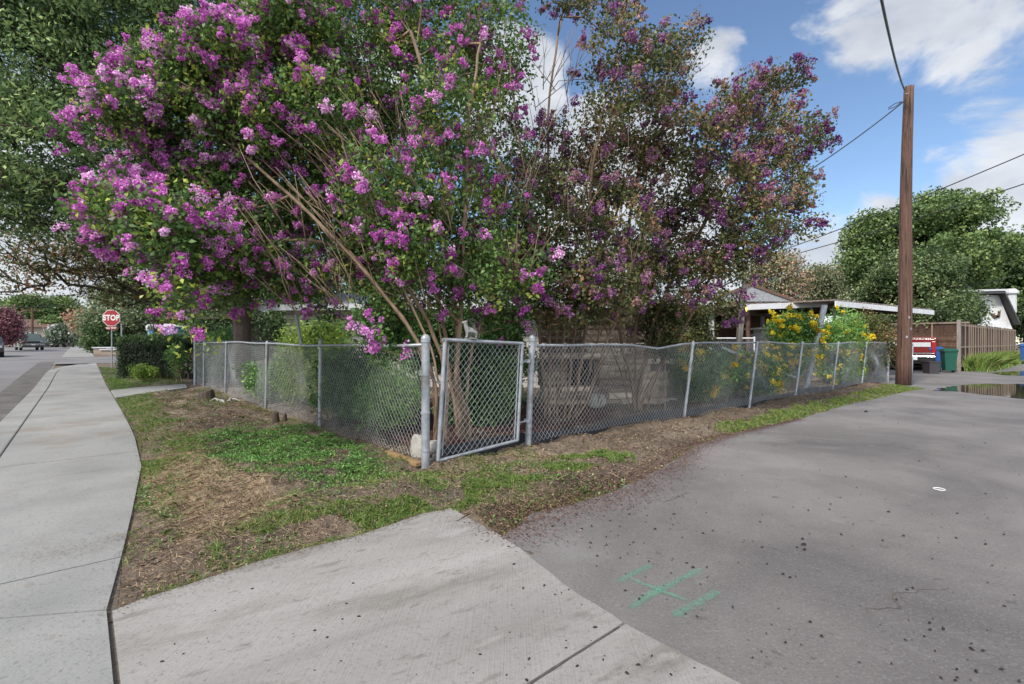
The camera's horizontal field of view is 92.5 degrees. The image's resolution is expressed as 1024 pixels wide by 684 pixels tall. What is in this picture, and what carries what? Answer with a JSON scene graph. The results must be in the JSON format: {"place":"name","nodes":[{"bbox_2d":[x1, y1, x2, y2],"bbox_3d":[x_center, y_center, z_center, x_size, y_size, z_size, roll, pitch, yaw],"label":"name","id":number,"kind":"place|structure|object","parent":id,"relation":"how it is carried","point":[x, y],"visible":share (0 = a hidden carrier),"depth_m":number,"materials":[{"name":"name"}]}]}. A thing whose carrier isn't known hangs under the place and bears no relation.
{"place":"outdoors","nodes":[
{"label":"outdoors","id":0,"kind":"place"},
{"bbox_2d":[0,346,71,391],"bbox_3d":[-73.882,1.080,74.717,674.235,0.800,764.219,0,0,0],"label":"street","id":1,"kind":"structure","parent":0,"point":[15,364],"depth_m":30.71,"materials":[{"name":"asphalt"}]},
{"bbox_2d":[0,362,54,421],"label":"gutter","id":2,"kind":"object","parent":1,"relation":"on","point":[15,393],"visible":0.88,"depth_m":15.43,"materials":[{"name":"concrete"}]},
{"bbox_2d":[14,334,44,349],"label":"parked pickup truck","id":3,"kind":"object","parent":1,"relation":"on","point":[36,341],"visible":0.84,"depth_m":50.93,"materials":[{"name":"paint"}]},
{"bbox_2d":[0,292,62,318],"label":"shade tree","id":4,"kind":"object","parent":1,"relation":"on","point":[46,308],"visible":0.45,"depth_m":83.46,"materials":[{"name":"plant"}]},
{"bbox_2d":[0,364,83,455],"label":"kerb","id":5,"kind":"structure","parent":1,"relation":"on","point":[13,421],"depth_m":9.50,"materials":[{"name":"concrete"}]},
{"bbox_2d":[0,363,140,683],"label":"sidewalk","id":6,"kind":"structure","parent":0,"point":[75,422],"depth_m":3.56,"materials":[{"name":"concrete"}]},
{"bbox_2d":[62,346,93,356],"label":"sidewalk","id":7,"kind":"structure","parent":0,"point":[75,351],"depth_m":37.30,"materials":[{"name":"concrete"}]},
{"bbox_2d":[42,322,80,347],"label":"flowering tree","id":8,"kind":"object","parent":7,"relation":"on","point":[59,334],"visible":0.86,"depth_m":61.00,"materials":[{"name":"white plant"}]},
{"bbox_2d":[58,305,94,336],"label":"flowering tree","id":9,"kind":"object","parent":7,"relation":"on","point":[69,319],"visible":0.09,"depth_m":44.92,"materials":[{"name":"orange plant"}]},
{"bbox_2d":[111,384,187,398],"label":"path","id":10,"kind":"structure","parent":0,"point":[119,393],"depth_m":13.63,"materials":[{"name":"concrete"}]},
{"bbox_2d":[53,354,280,363],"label":"side street","id":11,"kind":"structure","parent":0,"point":[73,360],"depth_m":27.95,"materials":[{"name":"asphalt"}]},
{"bbox_2d":[165,306,273,358],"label":"house","id":12,"kind":"structure","parent":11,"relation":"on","point":[167,322],"depth_m":29.39,"materials":[{"name":"grey paint"}]},
{"bbox_2d":[112,508,740,683],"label":"driveway apron","id":13,"kind":"object","parent":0,"point":[463,597],"visible":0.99,"depth_m":2.33,"materials":[{"name":"concrete"}]},
{"bbox_2d":[0,0,1023,367],"label":"sky","id":14,"kind":"structure","parent":0,"point":[963,60],"materials":[{"name":"blue"}]},
{"bbox_2d":[51,344,1019,608],"bbox_3d":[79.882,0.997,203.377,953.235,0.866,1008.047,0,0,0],"label":"ground","id":15,"kind":"structure","parent":0,"point":[453,490],"depth_m":5.22,"materials":[{"name":"soil"}]},
{"bbox_2d":[34,314,65,323],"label":"shade tree","id":16,"kind":"object","parent":15,"relation":"on","point":[51,319],"visible":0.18,"depth_m":74.13,"materials":[{"name":"plant"}]},
{"bbox_2d":[73,317,126,352],"bbox_3d":[-33.256,-0.389,39.945,3.523,3.944,3.582,0,0,0],"label":"evergreen tree","id":17,"kind":"object","parent":15,"relation":"on","point":[99,336],"visible":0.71,"depth_m":39.09,"materials":[{"name":"plant"}]},
{"bbox_2d":[92,347,119,353],"bbox_3d":[-30.656,0.693,37.655,2.650,0.610,2.050,0,0,-17],"label":"brick planter","id":18,"kind":"object","parent":15,"relation":"on","point":[101,350],"visible":0.41,"depth_m":37.34,"materials":[{"name":"beige"}]},
{"bbox_2d":[103,310,119,367],"bbox_3d":[-18.298,-0.099,22.421,0.739,2.739,0.074,0,0,-6],"label":"stop sign","id":19,"kind":"object","parent":15,"relation":"on","point":[111,318],"visible":0.99,"depth_m":22.40,"materials":[{"name":"metal"}]},
{"bbox_2d":[0,210,230,360],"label":"live oak","id":20,"kind":"object","parent":15,"relation":"on","point":[77,256],"visible":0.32,"depth_m":18.74,"materials":[{"name":"green plant"}]},
{"bbox_2d":[67,276,170,336],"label":"live oak","id":21,"kind":"object","parent":15,"relation":"on","point":[130,322],"visible":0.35,"depth_m":40.02,"materials":[{"name":"green plant"}]},
{"bbox_2d":[126,363,160,381],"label":"bush","id":22,"kind":"object","parent":15,"relation":"on","point":[141,370],"visible":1,"depth_m":16.55,"materials":[{"name":"green plant"}]},
{"bbox_2d":[112,333,215,379],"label":"hedge","id":23,"kind":"object","parent":15,"relation":"on","point":[138,349],"visible":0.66,"depth_m":17.43,"materials":[{"name":"green plant"}]},
{"bbox_2d":[162,345,193,382],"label":"bush","id":24,"kind":"object","parent":15,"relation":"on","point":[177,365],"visible":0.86,"depth_m":15.73,"materials":[{"name":"green plant"}]},
{"bbox_2d":[196,389,215,400],"bbox_3d":[-6.934,1.237,11.135,0.461,0.325,0.449,0,0,0],"label":"stump","id":25,"kind":"object","parent":15,"relation":"on","point":[206,394],"visible":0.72,"depth_m":11.02,"materials":[{"name":"brown wood"}]},
{"bbox_2d":[189,323,232,378],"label":"bush","id":26,"kind":"object","parent":15,"relation":"on","point":[229,333],"visible":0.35,"depth_m":17.32,"materials":[{"name":"green plant"}]},
{"bbox_2d":[175,287,268,357],"bbox_3d":[-17.802,-1.401,30.048,5.087,6.118,5.395,0,0,0],"label":"evergreen tree","id":27,"kind":"object","parent":15,"relation":"on","point":[213,323],"visible":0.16,"depth_m":28.45,"materials":[{"name":"plant"}]},
{"bbox_2d":[0,0,451,386],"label":"live oak","id":28,"kind":"object","parent":15,"relation":"on","point":[64,32],"visible":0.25,"depth_m":11.92,"materials":[{"name":"green plant"}]},
{"bbox_2d":[200,340,285,381],"bbox_3d":[-8.660,0.677,16.463,3.115,1.545,0.069,0,0,-41],"label":"chain link fence","id":29,"kind":"object","parent":15,"relation":"on","point":[231,352],"visible":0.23,"depth_m":15.94,"materials":[{"name":"metal"}]},
{"bbox_2d":[31,0,473,446],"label":"crape myrtle","id":30,"kind":"object","parent":15,"relation":"on","point":[187,227],"visible":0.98,"depth_m":5.71,"materials":[{"name":"purple plant"}]},
{"bbox_2d":[232,359,294,403],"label":"bush","id":31,"kind":"object","parent":15,"relation":"on","point":[251,381],"visible":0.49,"depth_m":10.45,"materials":[{"name":"green plant"}]},
{"bbox_2d":[251,276,348,349],"bbox_3d":[-10.054,-1.457,23.960,5.729,5.432,5.292,0,0,0],"label":"evergreen tree","id":32,"kind":"object","parent":15,"relation":"on","point":[276,322],"visible":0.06,"depth_m":22.94,"materials":[{"name":"plant"}]},
{"bbox_2d":[261,314,359,406],"bbox_3d":[-4.032,0.380,9.983,1.897,1.940,1.792,0,0,0],"label":"bush","id":33,"kind":"object","parent":15,"relation":"on","point":[311,339],"visible":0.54,"depth_m":9.73,"materials":[{"name":"green plant"}]},
{"bbox_2d":[193,334,429,468],"bbox_3d":[-5.406,0.668,10.307,0.144,1.567,13.666,0,0,-42],"label":"chain link fence","id":34,"kind":"object","parent":15,"relation":"on","point":[424,344],"visible":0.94,"depth_m":7.45,"materials":[{"name":"metal"}]},
{"bbox_2d":[295,314,302,344],"bbox_3d":[-3.087,-0.179,7.100,0.111,0.455,0.040,0,0,0],"label":"leaning post","id":35,"kind":"object","parent":34,"relation":"attached to","point":[298,329],"visible":1,"depth_m":7.08,"materials":[{"name":"metal"}]},
{"bbox_2d":[102,389,621,605],"bbox_3d":[-4.322,1.331,8.618,4.530,0.346,13.532,0,0,-39],"label":"dry straw","id":36,"kind":"object","parent":15,"relation":"on","point":[206,513],"visible":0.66,"depth_m":3.96,"materials":[{"name":"plant"}]},
{"bbox_2d":[115,388,629,569],"bbox_3d":[-4.840,1.279,7.975,13.293,0.233,3.438,0,0,43],"label":"clover patch","id":37,"kind":"object","parent":15,"relation":"on","point":[275,456],"visible":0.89,"depth_m":5.50,"materials":[{"name":"green plant"}]},
{"bbox_2d":[332,235,437,292],"bbox_3d":[-6.447,-2.870,25.129,5.894,8.309,5.920,0,0,0],"label":"evergreen tree","id":38,"kind":"object","parent":15,"relation":"on","point":[400,287],"visible":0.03,"depth_m":23.72,"materials":[{"name":"plant"}]},
{"bbox_2d":[386,450,420,466],"bbox_3d":[-1.224,1.295,5.477,0.075,0.050,0.722,0,0,-41],"label":"plank","id":39,"kind":"object","parent":15,"relation":"on","point":[415,463],"visible":0.82,"depth_m":5.42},
{"bbox_2d":[410,434,420,457],"bbox_3d":[-1.038,1.189,5.488,0.120,0.313,0.301,0,0,-42],"label":"rock","id":40,"kind":"object","parent":15,"relation":"on","point":[415,446],"visible":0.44,"depth_m":5.44,"materials":[{"name":"stone"}]},
{"bbox_2d":[394,310,450,400],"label":"bush","id":41,"kind":"object","parent":15,"relation":"on","point":[419,334],"visible":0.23,"depth_m":10.26,"materials":[{"name":"green plant"}]},
{"bbox_2d":[426,304,474,393],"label":"bush","id":42,"kind":"object","parent":15,"relation":"on","point":[449,326],"visible":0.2,"depth_m":10.65,"materials":[{"name":"green plant"}]},
{"bbox_2d":[256,290,666,387],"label":"brick house","id":43,"kind":"structure","parent":15,"relation":"on","point":[290,313],"depth_m":14.56,"materials":[{"name":"grey"}]},
{"bbox_2d":[2,378,923,622],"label":"leaf litter","id":44,"kind":"object","parent":15,"relation":"on","point":[479,457],"visible":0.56,"depth_m":5.51,"materials":[{"name":"brown plant"}]},
{"bbox_2d":[309,402,616,445],"bbox_3d":[-0.698,1.275,9.068,4.832,0.001,4.861,0,0,-40],"label":"mulch bed","id":45,"kind":"object","parent":15,"relation":"on","point":[458,441],"visible":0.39,"depth_m":7.58,"materials":[{"name":"soil"}]},
{"bbox_2d":[307,346,397,422],"bbox_3d":[-2.548,0.653,8.015,1.446,1.395,1.316,0,0,0],"label":"bush","id":46,"kind":"object","parent":45,"relation":"on","point":[343,381],"visible":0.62,"depth_m":7.71,"materials":[{"name":"green plant"}]},
{"bbox_2d":[347,290,417,376],"bbox_3d":[-2.287,0.208,8.800,1.172,2.284,1.132,0,0,-34],"label":"bush","id":47,"kind":"object","parent":45,"relation":"on","point":[399,340],"visible":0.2,"depth_m":8.64,"materials":[{"name":"green plant"}]},
{"bbox_2d":[339,353,432,434],"bbox_3d":[-1.762,0.758,7.042,1.427,1.265,1.298,0,0,0],"label":"bush","id":48,"kind":"object","parent":45,"relation":"on","point":[384,386],"visible":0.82,"depth_m":6.89,"materials":[{"name":"green plant"}]},
{"bbox_2d":[292,0,574,436],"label":"crape myrtle","id":49,"kind":"object","parent":45,"relation":"on","point":[389,26],"visible":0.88,"depth_m":6.40,"materials":[{"name":"green plant"}]},
{"bbox_2d":[438,337,517,426],"bbox_3d":[-0.501,0.675,7.620,1.264,1.549,1.048,0,0,0],"label":"bush","id":50,"kind":"object","parent":45,"relation":"on","point":[478,377],"visible":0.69,"depth_m":7.39,"materials":[{"name":"green plant"}]},
{"bbox_2d":[495,351,525,412],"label":"bush","id":51,"kind":"object","parent":45,"relation":"on","point":[511,363],"visible":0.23,"depth_m":8.91,"materials":[{"name":"green plant"}]},
{"bbox_2d":[484,0,695,418],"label":"crape myrtle","id":52,"kind":"object","parent":45,"relation":"on","point":[594,267],"visible":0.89,"depth_m":7.54,"materials":[{"name":"purple plant"}]},
{"bbox_2d":[588,393,605,407],"bbox_3d":[1.627,1.126,9.403,0.336,0.282,0.242,0,0,0],"label":"rock","id":53,"kind":"object","parent":45,"relation":"on","point":[595,403],"visible":0.76,"depth_m":9.30,"materials":[{"name":"stone"}]},
{"bbox_2d":[431,224,535,291],"bbox_3d":[-1.440,-2.515,26.026,6.118,7.714,5.909,0,0,-41],"label":"evergreen tree","id":54,"kind":"object","parent":15,"relation":"on","point":[487,258],"visible":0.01,"depth_m":24.82,"materials":[{"name":"plant"}]},
{"bbox_2d":[468,305,540,381],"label":"bush","id":55,"kind":"object","parent":15,"relation":"on","point":[497,336],"visible":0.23,"depth_m":10.02,"materials":[{"name":"green plant"}]},
{"bbox_2d":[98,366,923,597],"bbox_3d":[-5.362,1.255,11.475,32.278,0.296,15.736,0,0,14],"label":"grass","id":56,"kind":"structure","parent":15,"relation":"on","point":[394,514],"depth_m":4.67,"materials":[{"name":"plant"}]},
{"bbox_2d":[123,386,932,586],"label":"fallen petals","id":57,"kind":"object","parent":15,"relation":"on","point":[541,482],"visible":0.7,"depth_m":4.84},
{"bbox_2d":[537,262,682,404],"bbox_3d":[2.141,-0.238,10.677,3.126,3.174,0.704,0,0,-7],"label":"house","id":58,"kind":"structure","parent":15,"relation":"on","point":[603,337],"depth_m":10.42,"materials":[{"name":"painted siding"},{"name":"window glass"}]},
{"bbox_2d":[463,418,803,552],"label":"damp litter","id":59,"kind":"object","parent":15,"relation":"on","point":[668,460],"visible":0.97,"depth_m":4.47,"materials":[{"name":"plant"}]},
{"bbox_2d":[440,376,883,456],"bbox_3d":[5.908,1.275,11.067,17.479,0.250,0.057,0,0,-40],"label":"edging","id":60,"kind":"object","parent":15,"relation":"on","point":[591,430],"visible":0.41,"depth_m":7.21,"materials":[{"name":"concrete"}]},
{"bbox_2d":[630,299,696,409],"bbox_3d":[2.865,0.217,9.311,1.152,2.266,0.957,0,0,-25],"label":"bush","id":61,"kind":"object","parent":15,"relation":"on","point":[667,338],"visible":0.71,"depth_m":9.14,"materials":[{"name":"green plant"}]},
{"bbox_2d":[679,298,722,353],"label":"bush","id":62,"kind":"object","parent":15,"relation":"on","point":[701,329],"visible":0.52,"depth_m":13.29,"materials":[{"name":"green plant"}]},
{"bbox_2d":[661,346,746,402],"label":"yellow shrub","id":63,"kind":"object","parent":15,"relation":"on","point":[708,384],"visible":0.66,"depth_m":9.97,"materials":[{"name":"green plant"}]},
{"bbox_2d":[525,335,889,444],"bbox_3d":[6.530,0.681,11.438,16.532,1.552,0.178,0,0,-40],"label":"chain link fence","id":64,"kind":"object","parent":15,"relation":"on","point":[532,345],"visible":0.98,"depth_m":8.80,"materials":[{"name":"metal"}]},
{"bbox_2d":[430,338,530,461],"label":"gate","id":65,"kind":"structure","parent":64,"relation":"attached to","point":[521,362],"depth_m":5.62,"materials":[{"name":"metal"}]},
{"bbox_2d":[462,320,477,338],"bbox_3d":[-0.476,-0.139,5.567,0.194,0.208,0.068,0,0,-21],"label":"dog figurine","id":66,"kind":"object","parent":65,"relation":"on","point":[470,330],"visible":1,"depth_m":5.54,"materials":[{"name":"stone"}]},
{"bbox_2d":[603,5,842,410],"bbox_3d":[3.791,-2.349,9.079,4.747,7.359,3.292,0,0,0],"label":"crape myrtle","id":67,"kind":"object","parent":15,"relation":"on","point":[732,117],"visible":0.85,"depth_m":8.50,"materials":[{"name":"purple plant"}]},
{"bbox_2d":[714,321,736,359],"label":"board wall","id":68,"kind":"structure","parent":15,"relation":"on","point":[729,332],"depth_m":22.53,"materials":[{"name":"wood"}]},
{"bbox_2d":[674,283,796,350],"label":"porch house","id":69,"kind":"structure","parent":15,"relation":"on","point":[763,295],"depth_m":20.60,"materials":[{"name":"beige"}]},
{"bbox_2d":[730,278,748,395],"bbox_3d":[5.559,-0.099,12.000,0.418,2.909,0.110,0,0,0],"label":"leaning post","id":70,"kind":"object","parent":15,"relation":"on","point":[739,334],"visible":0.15,"depth_m":11.95,"materials":[{"name":"grey wood"}]},
{"bbox_2d":[723,344,793,397],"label":"yellow shrub","id":71,"kind":"object","parent":15,"relation":"on","point":[779,382],"visible":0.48,"depth_m":11.18,"materials":[{"name":"green plant"}]},
{"bbox_2d":[735,247,828,300],"bbox_3d":[18.259,-2.602,33.798,5.711,7.903,5.261,0,0,38],"label":"autumn tree","id":72,"kind":"object","parent":15,"relation":"on","point":[789,284],"visible":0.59,"depth_m":33.03,"materials":[{"name":"orange plant"}]},
{"bbox_2d":[746,299,836,354],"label":"patio roof","id":73,"kind":"structure","parent":15,"relation":"on","point":[766,305],"depth_m":17.45,"materials":[{"name":"brown paint"}]},
{"bbox_2d":[760,303,828,389],"bbox_3d":[7.510,0.148,12.990,1.623,2.405,1.597,0,0,0],"label":"yellow shrub","id":74,"kind":"object","parent":15,"relation":"on","point":[795,327],"visible":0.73,"depth_m":12.72,"materials":[{"name":"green plant"}]},
{"bbox_2d":[803,305,827,388],"bbox_3d":[7.771,0.203,12.600,0.650,2.322,0.140,0,0,0],"label":"leaning post","id":75,"kind":"object","parent":15,"relation":"on","point":[822,314],"visible":0.5,"depth_m":12.54,"materials":[{"name":"metal"}]},
{"bbox_2d":[709,299,933,323],"bbox_3d":[12.669,-0.069,20.832,8.420,2.837,6.103,0,0,-31],"label":"carport","id":76,"kind":"object","parent":15,"relation":"on","point":[882,308],"visible":0.49,"depth_m":18.73,"materials":[{"name":"white paint"}]},
{"bbox_2d":[794,260,852,320],"bbox_3d":[23.887,-2.500,37.977,3.988,7.699,3.980,0,0,-21],"label":"autumn tree","id":77,"kind":"object","parent":15,"relation":"on","point":[833,277],"visible":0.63,"depth_m":37.23,"materials":[{"name":"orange plant"}]},
{"bbox_2d":[812,305,875,384],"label":"yellow shrub","id":78,"kind":"object","parent":15,"relation":"on","point":[839,330],"visible":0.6,"depth_m":14.81,"materials":[{"name":"green plant"}]},
{"bbox_2d":[833,279,864,301],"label":"shade tree","id":79,"kind":"object","parent":15,"relation":"on","point":[852,297],"visible":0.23,"depth_m":68.14,"materials":[{"name":"green plant"}]},
{"bbox_2d":[831,307,896,379],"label":"bush","id":80,"kind":"object","parent":15,"relation":"on","point":[880,329],"visible":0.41,"depth_m":16.65,"materials":[{"name":"green plant"}]},
{"bbox_2d":[830,205,918,292],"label":"shade tree","id":81,"kind":"object","parent":15,"relation":"on","point":[853,260],"visible":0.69,"depth_m":42.99,"materials":[{"name":"plant"}]},
{"bbox_2d":[895,85,913,385],"bbox_3d":[12.329,-3.278,15.321,0.523,9.468,0.541,0,0,0],"label":"utility pole","id":82,"kind":"object","parent":15,"relation":"on","point":[904,362],"visible":0.97,"depth_m":15.27,"materials":[{"name":"brown wood"}]},
{"bbox_2d":[709,101,903,222],"bbox_3d":[9.924,-6.054,17.148,5.913,2.921,0.036,0,0,39],"label":"power line","id":83,"kind":"object","parent":82,"relation":"attached to","point":[853,139],"visible":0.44,"depth_m":16.07,"materials":[{"name":"black plastic"}]},
{"bbox_2d":[880,0,904,89],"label":"power line","id":84,"kind":"object","parent":82,"relation":"attached to","point":[888,32],"visible":1,"depth_m":9.43,"materials":[{"name":"black plastic"}]},
{"bbox_2d":[853,242,988,328],"bbox_3d":[23.832,-2.200,28.962,6.855,7.101,6.838,0,0,0],"label":"privet tree","id":85,"kind":"object","parent":15,"relation":"on","point":[934,272],"visible":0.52,"depth_m":27.37,"materials":[{"name":"green plant"}]},
{"bbox_2d":[888,321,969,366],"bbox_3d":[21.634,0.141,27.688,0.090,2.418,6.194,0,0,-41],"label":"board fence","id":86,"kind":"object","parent":15,"relation":"on","point":[945,333],"visible":0.1,"depth_m":26.25,"materials":[{"name":"brown wood"}]},
{"bbox_2d":[861,185,1023,289],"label":"pecan tree","id":87,"kind":"object","parent":15,"relation":"on","point":[956,227],"visible":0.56,"depth_m":39.39,"materials":[{"name":"plant"}]},
{"bbox_2d":[961,286,998,326],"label":"privet tree","id":88,"kind":"object","parent":15,"relation":"on","point":[981,313],"visible":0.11,"depth_m":29.24,"materials":[{"name":"green plant"}]},
{"bbox_2d":[957,320,1015,371],"bbox_3d":[27.678,0.170,28.204,19.326,2.360,0.133,0,0,-39],"label":"board fence","id":89,"kind":"object","parent":15,"relation":"on","point":[977,338],"visible":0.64,"depth_m":25.58,"materials":[{"name":"brown wood"}]},
{"bbox_2d":[958,288,1019,328],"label":"gabled house","id":90,"kind":"structure","parent":15,"relation":"on","point":[1005,302],"depth_m":36.00,"materials":[{"name":"white paint"}]},
{"bbox_2d":[961,349,1023,371],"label":"tall weeds","id":91,"kind":"object","parent":15,"relation":"on","point":[990,361],"visible":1,"depth_m":22.92,"materials":[{"name":"green plant"}]},
{"bbox_2d":[965,224,1023,349],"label":"shade tree","id":92,"kind":"object","parent":15,"relation":"on","point":[1016,281],"visible":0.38,"depth_m":48.96,"materials":[{"name":"green wood"}]},
{"bbox_3d":[-0.831,1.299,5.376,0.098,0.196,0.092,0,0,0],"label":"stump","id":93,"kind":"object","parent":15,"relation":"on","visible":0},
{"bbox_2d":[430,440,441,452],"bbox_3d":[-0.858,1.148,5.403,0.172,0.137,0.150,0,0,0],"label":"rock","id":94,"kind":"object","parent":93,"relation":"on","point":[433,445],"visible":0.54,"depth_m":5.34,"materials":[{"name":"stone"}]},
{"bbox_2d":[502,363,1023,683],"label":"alley","id":95,"kind":"structure","parent":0,"point":[813,461],"depth_m":3.23,"materials":[{"name":"asphalt"}]},
{"bbox_2d":[43,408,974,613],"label":"cracks","id":96,"kind":"object","parent":95,"relation":"on","point":[866,609],"visible":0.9,"depth_m":2.63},
{"bbox_2d":[139,410,1021,681],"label":"seed pods","id":97,"kind":"object","parent":95,"relation":"on","point":[821,635],"visible":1,"depth_m":2.49,"materials":[{"name":"plant"}]},
{"bbox_2d":[889,337,939,368],"bbox_3d":[20.413,0.550,24.883,1.871,1.600,5.488,0,0,43],"label":"parked pickup","id":98,"kind":"object","parent":95,"relation":"on","point":[921,347],"visible":0.28,"depth_m":22.72,"materials":[{"name":"red paint"}]},
{"bbox_2d":[920,361,941,373],"bbox_3d":[17.874,1.086,20.925,0.540,0.528,0.480,0,0,0],"label":"rubbish bin","id":99,"kind":"object","parent":95,"relation":"on","point":[930,367],"visible":1,"depth_m":20.74,"materials":[{"name":"plastic"}]},
{"bbox_2d":[938,348,958,371],"bbox_3d":[19.233,0.820,21.635,0.543,1.074,0.751,0,0,23],"label":"wheelie bin","id":100,"kind":"object","parent":95,"relation":"on","point":[948,356],"visible":0.94,"depth_m":21.39,"materials":[{"name":"plastic"}]},
{"bbox_2d":[935,384,1023,398],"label":"puddle","id":101,"kind":"object","parent":95,"relation":"on","point":[1011,390],"visible":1,"depth_m":13.86,"materials":[{"name":"liquid"}]},
{"bbox_2d":[992,371,1023,375],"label":"puddle","id":102,"kind":"object","parent":95,"relation":"on","point":[1016,373],"visible":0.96,"depth_m":20.90,"materials":[{"name":"liquid"}]},
{"bbox_2d":[743,327,823,375],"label":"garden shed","id":103,"kind":"structure","parent":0,"point":[757,334],"depth_m":20.50,"materials":[{"name":"brown paint"}]},
{"bbox_2d":[778,154,1023,251],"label":"power line","id":104,"kind":"object","parent":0,"point":[916,198],"visible":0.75,"depth_m":30.37,"materials":[{"name":"black plastic"}]},
{"bbox_2d":[791,184,1023,255],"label":"power line","id":105,"kind":"object","parent":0,"point":[919,217],"visible":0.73,"depth_m":30.36,"materials":[{"name":"black plastic"}]},
{"bbox_3d":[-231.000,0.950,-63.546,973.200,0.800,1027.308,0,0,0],"label":"lawn","id":106,"kind":"structure","parent":0,"visible":0},
{"bbox_2d":[0,305,28,347],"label":"flowering tree","id":107,"kind":"object","parent":106,"relation":"on","point":[12,327],"visible":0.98,"depth_m":46.08,"materials":[{"name":"pink plant"}]},
{"bbox_2d":[4,319,84,345],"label":"house","id":108,"kind":"structure","parent":106,"relation":"on","point":[38,329],"depth_m":72.44,"materials":[{"name":"beige"}]},
{"bbox_2d":[43,293,83,320],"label":"shade tree","id":109,"kind":"object","parent":106,"relation":"on","point":[62,302],"visible":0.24,"depth_m":89.24,"materials":[{"name":"plant"}]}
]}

